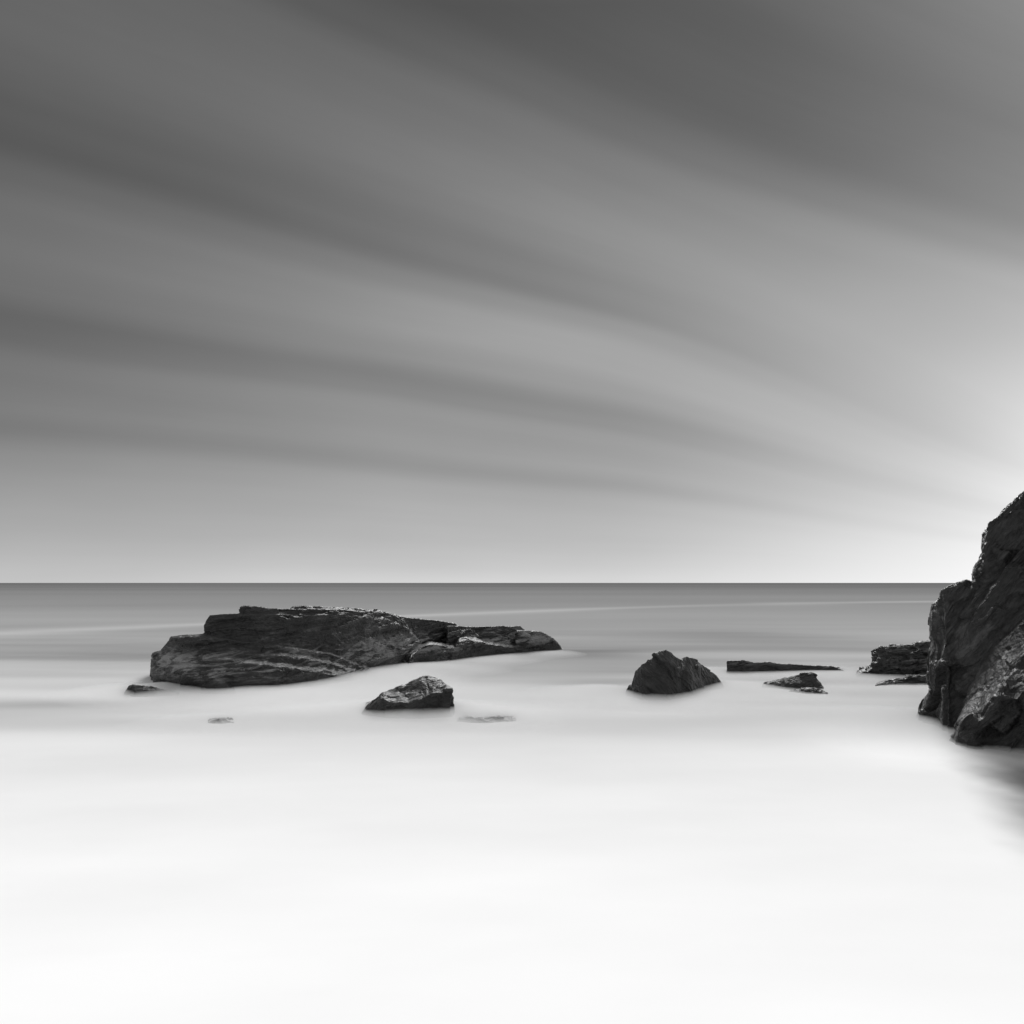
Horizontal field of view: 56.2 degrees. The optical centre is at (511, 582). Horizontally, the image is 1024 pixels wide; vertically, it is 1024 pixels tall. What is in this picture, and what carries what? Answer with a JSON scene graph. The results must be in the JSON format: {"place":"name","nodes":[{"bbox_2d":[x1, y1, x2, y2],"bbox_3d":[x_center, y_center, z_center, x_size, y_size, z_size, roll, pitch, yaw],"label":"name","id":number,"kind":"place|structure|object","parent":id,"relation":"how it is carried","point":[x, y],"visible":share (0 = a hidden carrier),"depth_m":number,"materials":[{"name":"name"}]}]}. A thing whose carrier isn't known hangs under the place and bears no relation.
{"place":"outdoors","nodes":[
{"label":"outdoors","id":0,"kind":"place"},
{"bbox_2d":[0,583,1023,1023],"bbox_3d":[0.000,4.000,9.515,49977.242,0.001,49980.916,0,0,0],"label":"sea","id":1,"kind":"structure","parent":0,"point":[580,839],"depth_m":15.68,"materials":[{"name":"liquid"}]},
{"bbox_2d":[124,684,179,696],"bbox_3d":[-13.001,4.135,34.631,1.882,1.043,2.410,0,0,-21],"label":"flat rock","id":2,"kind":"object","parent":1,"relation":"on","point":[133,690],"visible":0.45,"depth_m":33.97,"materials":[{"name":"grey stone"}]},
{"bbox_2d":[208,717,233,723],"bbox_3d":[-8.439,4.274,27.781,0.740,0.730,1.459,0,0,-18],"label":"awash rock","id":3,"kind":"object","parent":1,"relation":"on","point":[219,720],"visible":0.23,"depth_m":27.50,"materials":[{"name":"grey stone"}]},
{"bbox_2d":[150,605,561,693],"bbox_3d":[-7.024,2.797,49.001,10.113,3.845,29.726,0,0,28],"label":"rock islet","id":4,"kind":"object","parent":1,"relation":"in","point":[248,648],"visible":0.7,"depth_m":38.33,"materials":[{"name":"black stone"}]},
{"bbox_2d":[361,675,454,718],"bbox_3d":[-3.274,3.806,30.091,3.108,1.754,4.053,0,0,0],"label":"boulder","id":5,"kind":"object","parent":1,"relation":"in","point":[425,696],"visible":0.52,"depth_m":28.61,"materials":[{"name":"grey stone"}]},
{"bbox_2d":[457,715,515,722],"bbox_3d":[-0.738,4.271,28.090,1.850,0.821,1.779,0,0,0],"label":"awash rock","id":6,"kind":"object","parent":1,"relation":"on","point":[487,719],"visible":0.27,"depth_m":27.67,"materials":[{"name":"grey stone"}]},
{"bbox_2d":[625,650,723,699],"bbox_3d":[6.042,3.515,35.864,2.813,2.329,7.374,0,0,33],"label":"split rock","id":7,"kind":"object","parent":1,"relation":"in","point":[664,675],"visible":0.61,"depth_m":33.40,"materials":[{"name":"black stone"}]},
{"bbox_2d":[726,660,846,672],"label":"slab rock","id":8,"kind":"object","parent":1,"relation":"in","point":[742,666],"visible":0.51,"depth_m":42.55,"materials":[{"name":"black stone"}]},
{"bbox_2d":[762,672,823,689],"bbox_3d":[10.823,4.027,36.987,2.370,1.286,2.592,0,0,17],"label":"wedge rock","id":9,"kind":"object","parent":1,"relation":"in","point":[804,679],"visible":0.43,"depth_m":36.16,"materials":[{"name":"grey stone"}]},
{"bbox_2d":[789,687,827,693],"bbox_3d":[10.836,4.245,35.159,1.480,0.897,1.620,0,0,19],"label":"awash rock","id":10,"kind":"object","parent":1,"relation":"on","point":[809,690],"visible":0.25,"depth_m":34.69,"materials":[{"name":"grey stone"}]},
{"bbox_2d":[855,640,930,678],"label":"ledge rock","id":11,"kind":"object","parent":1,"relation":"in","point":[891,661],"visible":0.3,"depth_m":40.45,"materials":[{"name":"black stone"}]},
{"bbox_2d":[875,675,926,685],"bbox_3d":[15.953,4.151,38.111,3.861,1.035,2.091,0,0,0],"label":"flat rock","id":12,"kind":"object","parent":1,"relation":"on","point":[914,680],"visible":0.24,"depth_m":37.73,"materials":[{"name":"grey stone"}]},
{"bbox_2d":[916,491,1023,753],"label":"sea cliff","id":13,"kind":"structure","parent":1,"relation":"in","point":[973,698],"depth_m":25.85,"materials":[{"name":"black stone"}]},
{"bbox_2d":[0,0,1023,582],"label":"sky","id":14,"kind":"structure","parent":0,"point":[291,291],"materials":[{"name":"grey"}]}
]}

